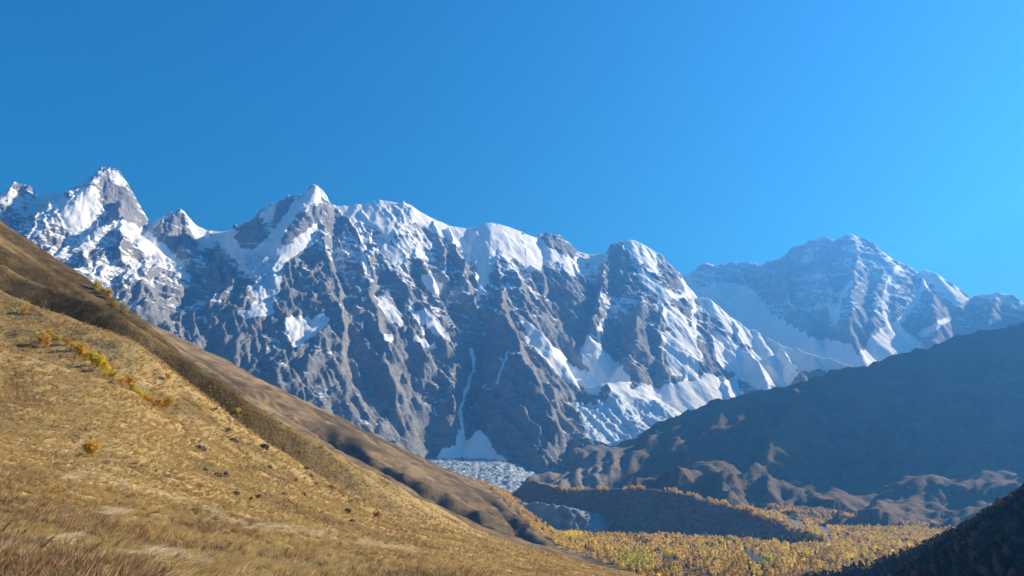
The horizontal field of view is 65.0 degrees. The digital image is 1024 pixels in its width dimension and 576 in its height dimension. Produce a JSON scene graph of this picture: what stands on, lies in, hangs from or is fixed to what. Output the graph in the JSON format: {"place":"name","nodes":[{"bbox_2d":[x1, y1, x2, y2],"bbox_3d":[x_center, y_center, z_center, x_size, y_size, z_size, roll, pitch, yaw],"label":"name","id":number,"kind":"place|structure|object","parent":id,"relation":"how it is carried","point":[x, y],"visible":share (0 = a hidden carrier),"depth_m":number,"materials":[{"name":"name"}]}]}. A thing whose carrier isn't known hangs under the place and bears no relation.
{"place":"outdoors","nodes":[
{"label":"outdoors","id":0,"kind":"place"},
{"bbox_2d":[0,220,645,575],"bbox_3d":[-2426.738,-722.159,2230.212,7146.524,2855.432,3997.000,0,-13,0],"label":"hillside","id":1,"kind":"structure","parent":0,"point":[34,274],"depth_m":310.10,"materials":[{"name":"brown plant"}]},
{"bbox_2d":[21,305,30,312],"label":"bush","id":2,"kind":"object","parent":1,"relation":"on","point":[25,308],"visible":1,"depth_m":246.67,"materials":[{"name":"orange plant"}]},
{"bbox_2d":[35,333,52,346],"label":"bush","id":3,"kind":"object","parent":1,"relation":"on","point":[44,338],"visible":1,"depth_m":215.20,"materials":[{"name":"orange plant"}]},
{"bbox_2d":[54,333,62,339],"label":"bush","id":4,"kind":"object","parent":1,"relation":"on","point":[59,336],"visible":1,"depth_m":220.85,"materials":[{"name":"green plant"}]},
{"bbox_2d":[63,337,72,344],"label":"bush","id":5,"kind":"object","parent":1,"relation":"on","point":[67,340],"visible":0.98,"depth_m":218.43,"materials":[{"name":"orange plant"}]},
{"bbox_2d":[70,341,77,349],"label":"bush","id":6,"kind":"object","parent":1,"relation":"on","point":[74,344],"visible":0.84,"depth_m":214.77,"materials":[{"name":"orange plant"}]},
{"bbox_2d":[74,343,88,356],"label":"bush","id":7,"kind":"object","parent":1,"relation":"on","point":[80,348],"visible":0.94,"depth_m":209.78,"materials":[{"name":"orange plant"}]},
{"bbox_2d":[81,351,88,361],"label":"bush","id":8,"kind":"object","parent":1,"relation":"on","point":[85,356],"visible":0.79,"depth_m":207.59,"materials":[{"name":"orange plant"}]},
{"bbox_2d":[78,440,101,455],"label":"bush","id":9,"kind":"object","parent":1,"relation":"on","point":[91,447],"visible":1,"depth_m":66.39,"materials":[{"name":"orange plant"}]},
{"bbox_2d":[88,349,100,362],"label":"bush","id":10,"kind":"object","parent":1,"relation":"on","point":[93,354],"visible":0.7,"depth_m":201.37,"materials":[{"name":"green plant"}]},
{"bbox_2d":[93,279,102,289],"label":"bush","id":11,"kind":"object","parent":1,"relation":"on","point":[97,285],"visible":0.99,"depth_m":664.19,"materials":[{"name":"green plant"}]},
{"bbox_2d":[92,354,107,369],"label":"bush","id":12,"kind":"object","parent":1,"relation":"on","point":[99,360],"visible":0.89,"depth_m":198.50,"materials":[{"name":"yellow plant"}]},
{"bbox_2d":[100,361,111,374],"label":"bush","id":13,"kind":"object","parent":1,"relation":"on","point":[105,366],"visible":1,"depth_m":194.65,"materials":[{"name":"yellow plant"}]},
{"bbox_2d":[104,289,113,298],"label":"bush","id":14,"kind":"object","parent":1,"relation":"on","point":[109,292],"visible":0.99,"depth_m":653.13,"materials":[{"name":"orange plant"}]},
{"bbox_2d":[107,370,118,379],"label":"bush","id":15,"kind":"object","parent":1,"relation":"on","point":[113,373],"visible":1,"depth_m":192.52,"materials":[{"name":"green plant"}]},
{"bbox_2d":[116,376,125,383],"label":"bush","id":16,"kind":"object","parent":1,"relation":"on","point":[121,379],"visible":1,"depth_m":164.66,"materials":[{"name":"orange plant"}]},
{"bbox_2d":[124,375,133,385],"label":"bush","id":17,"kind":"object","parent":1,"relation":"on","point":[129,380],"visible":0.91,"depth_m":167.00,"materials":[{"name":"orange plant"}]},
{"bbox_2d":[129,382,139,390],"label":"bush","id":18,"kind":"object","parent":1,"relation":"on","point":[132,385],"visible":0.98,"depth_m":165.75,"materials":[{"name":"yellow plant"}]},
{"bbox_2d":[135,388,147,396],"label":"bush","id":19,"kind":"object","parent":1,"relation":"on","point":[141,393],"visible":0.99,"depth_m":163.81,"materials":[{"name":"yellow plant"}]},
{"bbox_2d":[143,394,153,401],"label":"bush","id":20,"kind":"object","parent":1,"relation":"on","point":[147,397],"visible":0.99,"depth_m":165.11,"materials":[{"name":"orange plant"}]},
{"bbox_2d":[151,399,164,406],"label":"bush","id":21,"kind":"object","parent":1,"relation":"on","point":[157,402],"visible":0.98,"depth_m":165.70,"materials":[{"name":"orange plant"}]},
{"bbox_2d":[162,395,173,408],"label":"bush","id":22,"kind":"object","parent":1,"relation":"on","point":[168,401],"visible":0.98,"depth_m":188.10,"materials":[{"name":"orange plant"}]},
{"bbox_2d":[194,445,206,451],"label":"boulder","id":23,"kind":"object","parent":1,"relation":"on","point":[202,448],"visible":0.43,"depth_m":132.05,"materials":[{"name":"grey stone"}]},
{"bbox_2d":[260,444,268,449],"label":"boulder","id":24,"kind":"object","parent":1,"relation":"on","point":[265,446],"visible":0.62,"depth_m":207.26,"materials":[{"name":"grey stone"}]},
{"bbox_2d":[0,167,848,473],"bbox_3d":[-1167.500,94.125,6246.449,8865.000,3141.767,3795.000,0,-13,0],"label":"mountain wall","id":25,"kind":"structure","parent":0,"point":[408,327],"depth_m":6115.59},
{"bbox_2d":[427,458,537,492],"bbox_3d":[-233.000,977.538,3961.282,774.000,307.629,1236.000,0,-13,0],"label":"glacier","id":26,"kind":"object","parent":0,"point":[505,476],"visible":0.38,"depth_m":4206.16,"materials":[{"name":"white ice"}]},
{"bbox_2d":[0,0,1023,302],"label":"sky","id":27,"kind":"structure","parent":0,"point":[693,132],"materials":[{"name":"blue"}]},
{"bbox_2d":[517,502,613,533],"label":"debris snout","id":28,"kind":"object","parent":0,"point":[559,517],"visible":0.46,"depth_m":2414.71},
{"bbox_2d":[512,481,866,545],"bbox_3d":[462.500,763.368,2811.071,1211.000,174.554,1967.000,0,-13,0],"label":"moraine","id":29,"kind":"structure","parent":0,"point":[650,511],"depth_m":2299.11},
{"bbox_2d":[738,550,767,562],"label":"river","id":30,"kind":"structure","parent":0,"point":[754,556],"depth_m":1563.21,"materials":[{"name":"grey liquid"}]},
{"bbox_2d":[562,525,954,575],"bbox_3d":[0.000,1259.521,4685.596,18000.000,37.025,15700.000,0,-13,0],"label":"valley floor","id":31,"kind":"structure","parent":0,"point":[609,564],"depth_m":1564.19,"materials":[{"name":"yellow plant"}]},
{"bbox_2d":[472,476,955,575],"bbox_3d":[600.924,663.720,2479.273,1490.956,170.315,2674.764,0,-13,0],"label":"valley forest","id":32,"kind":"object","parent":31,"relation":"on","point":[881,537],"visible":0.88,"depth_m":1862.25,"materials":[{"name":"yellow plant"}]},
{"bbox_2d":[522,321,1023,527],"bbox_3d":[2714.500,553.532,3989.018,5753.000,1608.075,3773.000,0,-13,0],"label":"mountain slope","id":33,"kind":"structure","parent":0,"point":[935,432],"depth_m":3657.14,"materials":[{"name":"stone"}]},
{"bbox_2d":[683,234,1023,366],"bbox_3d":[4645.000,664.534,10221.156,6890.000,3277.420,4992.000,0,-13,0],"label":"massif","id":34,"kind":"structure","parent":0,"point":[851,300],"depth_m":9931.65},
{"bbox_2d":[812,496,1023,575],"bbox_3d":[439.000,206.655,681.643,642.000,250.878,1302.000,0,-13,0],"label":"wooded hill","id":35,"kind":"structure","parent":0,"point":[1000,524],"depth_m":545.19,"materials":[{"name":"green plant"}]},
{"bbox_2d":[802,483,1023,575],"bbox_3d":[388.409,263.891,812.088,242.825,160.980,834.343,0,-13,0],"label":"hill wood","id":36,"kind":"object","parent":35,"relation":"on","point":[911,555],"visible":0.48,"depth_m":789.00,"materials":[{"name":"green plant"}]},
{"bbox_2d":[930,564,935,575],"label":"hill tree","id":37,"kind":"object","parent":35,"relation":"on","point":[932,566],"visible":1,"depth_m":545.86,"materials":[{"name":"green plant"}]},
{"bbox_2d":[945,533,949,541],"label":"hill tree","id":38,"kind":"object","parent":35,"relation":"on","point":[947,537],"visible":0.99,"depth_m":650.90,"materials":[{"name":"green plant"}]},
{"bbox_2d":[949,552,955,561],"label":"hill tree","id":39,"kind":"object","parent":35,"relation":"on","point":[951,555],"visible":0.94,"depth_m":548.65,"materials":[{"name":"green plant"}]},
{"bbox_2d":[953,543,959,552],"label":"hill tree","id":40,"kind":"object","parent":35,"relation":"on","point":[956,546],"visible":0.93,"depth_m":557.70,"materials":[{"name":"green plant"}]},
{"bbox_2d":[968,537,976,547],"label":"hill tree","id":41,"kind":"object","parent":35,"relation":"on","point":[972,538],"visible":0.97,"depth_m":544.50,"materials":[{"name":"green plant"}]},
{"bbox_2d":[969,521,976,529],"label":"hill tree","id":42,"kind":"object","parent":35,"relation":"on","point":[971,523],"visible":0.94,"depth_m":617.51,"materials":[{"name":"green plant"}]},
{"bbox_2d":[970,530,979,540],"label":"hill tree","id":43,"kind":"object","parent":35,"relation":"on","point":[973,535],"visible":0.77,"depth_m":551.36,"materials":[{"name":"green plant"}]},
{"bbox_2d":[976,565,982,573],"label":"hill tree","id":44,"kind":"object","parent":35,"relation":"on","point":[979,569],"visible":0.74,"depth_m":468.62,"materials":[{"name":"green plant"}]},
{"bbox_2d":[980,521,988,531],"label":"hill tree","id":45,"kind":"object","parent":35,"relation":"on","point":[984,524],"visible":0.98,"depth_m":550.36,"materials":[{"name":"green plant"}]},
{"bbox_2d":[980,566,990,575],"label":"hill tree","id":46,"kind":"object","parent":35,"relation":"on","point":[984,571],"visible":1,"depth_m":460.74,"materials":[{"name":"green plant"}]},
{"bbox_2d":[985,555,992,564],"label":"hill tree","id":47,"kind":"object","parent":35,"relation":"on","point":[989,559],"visible":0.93,"depth_m":473.80,"materials":[{"name":"green plant"}]},
{"bbox_2d":[992,555,999,564],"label":"hill tree","id":48,"kind":"object","parent":35,"relation":"on","point":[994,559],"visible":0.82,"depth_m":465.98,"materials":[{"name":"green plant"}]},
{"bbox_2d":[994,505,1002,515],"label":"hill tree","id":49,"kind":"object","parent":35,"relation":"on","point":[997,507],"visible":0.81,"depth_m":560.20,"materials":[{"name":"green plant"}]},
{"bbox_2d":[995,564,1003,575],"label":"hill tree","id":50,"kind":"object","parent":35,"relation":"on","point":[998,570],"visible":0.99,"depth_m":451.11,"materials":[{"name":"green plant"}]},
{"bbox_2d":[998,556,1006,568],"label":"hill tree","id":51,"kind":"object","parent":35,"relation":"on","point":[1002,560],"visible":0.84,"depth_m":458.38,"materials":[{"name":"green plant"}]},
{"bbox_2d":[999,500,1005,510],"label":"hill tree","id":52,"kind":"object","parent":35,"relation":"on","point":[1000,502],"visible":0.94,"depth_m":563.18,"materials":[{"name":"green plant"}]},
{"bbox_2d":[1001,546,1010,556],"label":"hill tree","id":53,"kind":"object","parent":35,"relation":"on","point":[1005,549],"visible":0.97,"depth_m":467.16,"materials":[{"name":"green plant"}]},
{"bbox_2d":[1004,567,1013,575],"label":"hill tree","id":54,"kind":"object","parent":35,"relation":"on","point":[1006,571],"visible":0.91,"depth_m":436.20,"materials":[{"name":"green plant"}]},
{"bbox_2d":[1007,567,1016,575],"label":"hill tree","id":55,"kind":"object","parent":35,"relation":"on","point":[1013,570],"visible":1,"depth_m":431.69,"materials":[{"name":"green plant"}]},
{"bbox_2d":[1012,502,1018,510],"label":"hill tree","id":56,"kind":"object","parent":35,"relation":"on","point":[1015,506],"visible":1,"depth_m":546.06,"materials":[{"name":"green plant"}]}
]}

